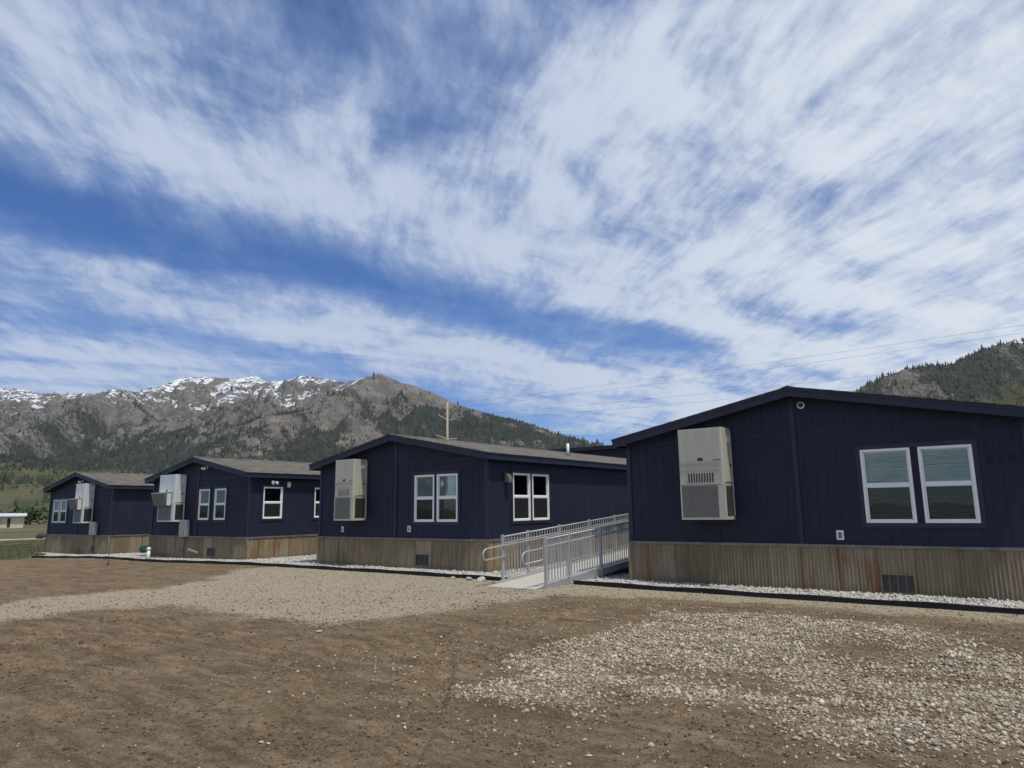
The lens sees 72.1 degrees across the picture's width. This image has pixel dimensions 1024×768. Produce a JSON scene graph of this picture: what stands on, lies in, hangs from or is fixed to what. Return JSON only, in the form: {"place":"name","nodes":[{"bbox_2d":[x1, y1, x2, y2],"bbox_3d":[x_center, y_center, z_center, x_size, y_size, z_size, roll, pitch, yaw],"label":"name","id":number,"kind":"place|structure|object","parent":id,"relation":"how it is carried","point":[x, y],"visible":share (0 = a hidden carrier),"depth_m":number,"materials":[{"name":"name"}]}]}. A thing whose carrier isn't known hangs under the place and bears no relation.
{"place":"outdoors","nodes":[
{"label":"outdoors","id":0,"kind":"place"},
{"bbox_2d":[0,540,45,559],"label":"grass","id":1,"kind":"structure","parent":0,"point":[8,550],"depth_m":39.70,"materials":[{"name":"green plant"}]},
{"bbox_2d":[0,566,1021,628],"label":"drive gravel","id":2,"kind":"structure","parent":0,"point":[317,580],"depth_m":13.72,"materials":[{"name":"stone"}]},
{"bbox_2d":[0,517,1023,767],"bbox_3d":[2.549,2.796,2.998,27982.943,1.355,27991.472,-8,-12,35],"label":"ground","id":3,"kind":"structure","parent":0,"point":[90,581],"depth_m":7.09,"materials":[{"name":"soil"}]},
{"bbox_2d":[0,513,26,527],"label":"house","id":4,"kind":"structure","parent":3,"relation":"on","point":[11,520],"depth_m":161.50,"materials":[{"name":"white metal"}]},
{"bbox_2d":[6,506,48,524],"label":"tree","id":5,"kind":"object","parent":3,"relation":"on","point":[33,513],"visible":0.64,"depth_m":216.53,"materials":[{"name":"green plant"}]},
{"bbox_2d":[35,532,45,538],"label":"boulder","id":6,"kind":"object","parent":3,"relation":"on","point":[40,535],"visible":0.92,"depth_m":62.32,"materials":[{"name":"grey stone"}]},
{"bbox_2d":[43,472,153,553],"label":"modular building","id":7,"kind":"structure","parent":3,"relation":"on","point":[122,507],"depth_m":34.23,"materials":[{"name":"blue wood"}]},
{"bbox_2d":[52,500,60,522],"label":"window","id":8,"kind":"structure","parent":7,"relation":"in","point":[56,506],"depth_m":36.65,"materials":[{"name":"white plastic"}]},
{"bbox_2d":[59,500,66,522],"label":"window","id":9,"kind":"structure","parent":7,"relation":"in","point":[63,506],"depth_m":36.17,"materials":[{"name":"white plastic"}]},
{"bbox_2d":[68,483,94,522],"bbox_3d":[-20.980,5.801,34.204,1.006,1.892,0.765,-8,-12,35],"label":"air conditioner","id":10,"kind":"object","parent":7,"relation":"attached to","point":[81,504],"visible":0.99,"depth_m":34.05,"materials":[{"name":"grey metal"}]},
{"bbox_2d":[89,522,97,553],"bbox_3d":[-20.046,7.410,33.581,0.420,1.601,0.222,-8,-12,35],"label":"electrical box","id":11,"kind":"object","parent":7,"relation":"attached to","point":[93,527],"visible":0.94,"depth_m":33.56,"materials":[{"name":"grey metal"}]},
{"bbox_2d":[89,523,92,533],"bbox_3d":[-20.109,6.882,33.596,0.390,0.518,0.011,-8,-12,35],"label":"door","id":12,"kind":"structure","parent":11,"relation":"in","point":[90,524],"depth_m":33.58,"materials":[{"name":"grey metal"}]},
{"bbox_2d":[139,546,147,552],"bbox_3d":[-17.003,7.828,33.511,1.387,0.444,1.685,1,-10,-8],"label":"hose coil","id":13,"kind":"object","parent":3,"relation":"on","point":[142,549],"visible":0.3,"depth_m":33.01,"materials":[{"name":"green plastic"}]},
{"bbox_2d":[146,547,150,558],"bbox_3d":[-14.001,6.572,27.084,0.149,0.568,0.149,-8,-12,35],"label":"cleanout pipe","id":14,"kind":"object","parent":3,"relation":"on","point":[148,552],"visible":0.88,"depth_m":27.05,"materials":[{"name":"white plastic"}]},
{"bbox_2d":[145,456,319,559],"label":"modular building","id":15,"kind":"structure","parent":3,"relation":"on","point":[240,509],"depth_m":26.60,"materials":[{"name":"blue wood"}]},
{"bbox_2d":[151,474,186,521],"bbox_3d":[-13.620,4.517,27.839,1.256,1.832,0.735,-8,-12,35],"label":"air conditioner","id":16,"kind":"object","parent":15,"relation":"attached to","point":[168,499],"visible":1,"depth_m":27.65,"materials":[{"name":"grey metal"}]},
{"bbox_2d":[178,520,189,557],"bbox_3d":[-12.739,6.046,27.251,0.420,1.531,0.222,-8,-12,35],"label":"electrical box","id":17,"kind":"object","parent":15,"relation":"attached to","point":[184,527],"visible":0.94,"depth_m":27.23,"materials":[{"name":"grey metal"}]},
{"bbox_2d":[178,520,184,534],"bbox_3d":[-12.805,5.566,27.254,0.390,0.544,0.021,-8,-12,35],"label":"door","id":18,"kind":"structure","parent":17,"relation":"in","point":[181,522],"depth_m":27.25,"materials":[{"name":"grey metal"}]},
{"bbox_2d":[198,489,209,519],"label":"window","id":19,"kind":"structure","parent":15,"relation":"in","point":[204,494],"depth_m":26.99,"materials":[{"name":"white plastic"}]},
{"bbox_2d":[213,488,225,519],"bbox_3d":[-10.911,4.502,26.356,0.747,1.150,0.098,-8,-12,35],"label":"window","id":20,"kind":"structure","parent":15,"relation":"in","point":[220,494],"depth_m":26.37,"materials":[{"name":"white plastic"}]},
{"bbox_2d":[262,487,282,518],"bbox_3d":[-9.034,4.417,26.155,0.478,1.160,0.827,-8,-12,35],"label":"window","id":21,"kind":"structure","parent":15,"relation":"in","point":[273,496],"depth_m":26.19,"materials":[{"name":"white glass"}]},
{"bbox_2d":[314,488,319,517],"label":"window","id":22,"kind":"structure","parent":15,"relation":"in","point":[317,490],"depth_m":27.63,"materials":[{"name":"white plastic"}]},
{"bbox_2d":[31,556,507,580],"bbox_3d":[-10.710,6.183,23.979,26.500,0.429,0.410,-8,-12,35],"label":"landscape edging","id":23,"kind":"object","parent":3,"relation":"on","point":[432,574],"visible":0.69,"depth_m":20.74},
{"bbox_2d":[435,402,457,440],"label":"utility pole","id":24,"kind":"object","parent":3,"relation":"on","point":[447,427],"visible":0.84,"depth_m":120.06,"materials":[{"name":"brown wood"}]},
{"bbox_2d":[445,402,997,436],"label":"power line","id":25,"kind":"object","parent":24,"relation":"attached to","point":[559,431],"visible":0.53,"depth_m":101.94,"materials":[{"name":"metal"}]},
{"bbox_2d":[441,333,1018,409],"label":"power line","id":26,"kind":"object","parent":24,"relation":"attached to","point":[763,369],"visible":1,"depth_m":80.58,"materials":[{"name":"metal"}]},
{"bbox_2d":[449,359,1017,416],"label":"power line","id":27,"kind":"object","parent":24,"relation":"attached to","point":[762,387],"visible":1,"depth_m":81.50,"materials":[{"name":"metal"}]},
{"bbox_2d":[451,325,1019,403],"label":"power line","id":28,"kind":"object","parent":24,"relation":"attached to","point":[761,363],"visible":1,"depth_m":81.88,"materials":[{"name":"metal"}]},
{"bbox_2d":[468,369,1023,420],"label":"power line","id":29,"kind":"object","parent":24,"relation":"attached to","point":[746,397],"visible":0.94,"depth_m":80.83,"materials":[{"name":"metal"}]},
{"bbox_2d":[309,433,627,572],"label":"modular building","id":30,"kind":"structure","parent":3,"relation":"on","point":[440,504],"depth_m":20.50,"materials":[{"name":"blue wood"}]},
{"bbox_2d":[334,459,366,520],"bbox_3d":[-4.923,3.234,21.476,0.874,1.827,0.524,-8,-12,35],"label":"air conditioner","id":31,"kind":"object","parent":30,"relation":"attached to","point":[350,501],"visible":1,"depth_m":21.26,"materials":[{"name":"beige metal"}]},
{"bbox_2d":[414,475,434,521],"bbox_3d":[-2.477,3.258,20.048,0.762,1.315,0.098,-8,-12,35],"label":"window","id":32,"kind":"structure","parent":30,"relation":"in","point":[423,484],"depth_m":20.06,"materials":[{"name":"white glass"}]},
{"bbox_2d":[437,473,457,521],"bbox_3d":[-1.667,3.185,19.698,0.772,1.315,0.478,-8,-12,35],"label":"window","id":33,"kind":"structure","parent":30,"relation":"in","point":[447,484],"depth_m":19.56,"materials":[{"name":"white glass"}]},
{"bbox_2d":[503,472,512,482],"bbox_3d":[-0.098,2.586,19.398,0.172,0.300,0.220,-8,-12,35],"label":"wall sconce","id":34,"kind":"object","parent":30,"relation":"attached to","point":[508,477],"depth_m":19.35,"materials":[{"name":"grey metal"}]},
{"bbox_2d":[513,473,530,520],"bbox_3d":[0.247,3.204,19.955,0.098,1.330,0.847,-8,-12,35],"label":"window","id":35,"kind":"structure","parent":30,"relation":"in","point":[521,481],"depth_m":19.97,"materials":[{"name":"white glass"}]},
{"bbox_2d":[532,474,549,519],"bbox_3d":[0.817,3.332,20.723,0.098,1.330,0.877,-8,-12,35],"label":"window","id":36,"kind":"structure","parent":30,"relation":"in","point":[540,482],"depth_m":20.74,"materials":[{"name":"white glass"}]},
{"bbox_2d":[477,576,485,581],"bbox_3d":[-0.714,4.539,16.285,0.212,0.151,0.234,-1,-10,2],"label":"rock","id":37,"kind":"object","parent":3,"relation":"on","point":[481,579],"visible":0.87,"depth_m":16.24,"materials":[{"name":"white stone"}]},
{"bbox_2d":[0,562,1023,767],"bbox_3d":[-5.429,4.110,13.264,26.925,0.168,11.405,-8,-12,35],"label":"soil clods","id":38,"kind":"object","parent":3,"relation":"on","point":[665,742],"visible":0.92,"depth_m":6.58,"materials":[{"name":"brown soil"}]},
{"bbox_2d":[482,514,628,589],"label":"access ramp","id":39,"kind":"structure","parent":3,"relation":"on","point":[591,566],"depth_m":16.49,"materials":[{"name":"metal"}]},
{"bbox_2d":[262,595,1023,688],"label":"gravel","id":40,"kind":"structure","parent":3,"relation":"on","point":[653,626],"depth_m":8.41,"materials":[{"name":"grey gravel"}]},
{"bbox_2d":[573,580,1023,614],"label":"landscape edging","id":41,"kind":"object","parent":3,"relation":"on","point":[945,606],"visible":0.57,"depth_m":12.22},
{"bbox_2d":[610,385,1023,601],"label":"modular building","id":42,"kind":"structure","parent":3,"relation":"on","point":[842,491],"depth_m":13.56,"materials":[{"name":"blue wood"}]},
{"bbox_2d":[677,427,735,519],"bbox_3d":[4.137,1.913,14.974,0.994,1.907,0.514,-8,-12,35],"label":"air conditioner","id":43,"kind":"object","parent":42,"relation":"attached to","point":[706,475],"visible":1,"depth_m":14.76,"materials":[{"name":"beige metal"}]},
{"bbox_2d":[797,402,804,408],"bbox_3d":[5.840,0.428,14.242,0.148,0.148,0.092,-8,-12,35],"label":"dome camera","id":44,"kind":"object","parent":42,"relation":"attached to","point":[800,405],"visible":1,"depth_m":14.22,"materials":[{"name":"white plastic"}]},
{"bbox_2d":[860,447,917,522],"bbox_3d":[7.167,1.930,13.346,0.847,1.375,0.478,-8,-12,35],"label":"window","id":45,"kind":"structure","parent":42,"relation":"in","point":[888,488],"depth_m":13.20,"materials":[{"name":"white glass"}]},
{"bbox_2d":[917,444,980,522],"bbox_3d":[7.949,1.820,12.783,0.847,1.375,0.478,-8,-12,35],"label":"window","id":46,"kind":"structure","parent":42,"relation":"in","point":[947,472],"depth_m":12.64,"materials":[{"name":"grey glass"}]},
{"bbox_2d":[971,350,1023,405],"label":"tree","id":47,"kind":"object","parent":3,"relation":"on","point":[1017,399],"visible":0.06,"depth_m":34.06,"materials":[{"name":"green plant"}]},
{"bbox_2d":[0,340,1023,516],"bbox_3d":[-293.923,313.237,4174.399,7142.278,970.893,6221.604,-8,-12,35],"label":"mountains","id":48,"kind":"structure","parent":0,"point":[193,406],"depth_m":2898.70,"materials":[{"name":"grey stone"}]},
{"bbox_2d":[0,338,1023,509],"bbox_3d":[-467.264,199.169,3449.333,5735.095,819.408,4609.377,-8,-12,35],"label":"conifer forest","id":49,"kind":"object","parent":48,"relation":"on","point":[41,480],"visible":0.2,"depth_m":2412.64,"materials":[{"name":"green plant"}]},
{"bbox_2d":[0,0,1023,444],"label":"sky","id":50,"kind":"structure","parent":0,"point":[463,201],"materials":[{"name":"blue"}]},
{"bbox_2d":[30,552,1023,608],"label":"gravel","id":51,"kind":"structure","parent":0,"point":[621,576],"depth_m":15.15,"materials":[{"name":"white gravel"}]},
{"bbox_2d":[547,445,625,457],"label":"building","id":52,"kind":"structure","parent":0,"point":[607,450],"depth_m":40.70,"materials":[{"name":"blue"}]},
{"bbox_2d":[210,655,1023,767],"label":"gravel","id":53,"kind":"structure","parent":0,"point":[960,704],"depth_m":6.09,"materials":[{"name":"grey gravel"}]}
]}

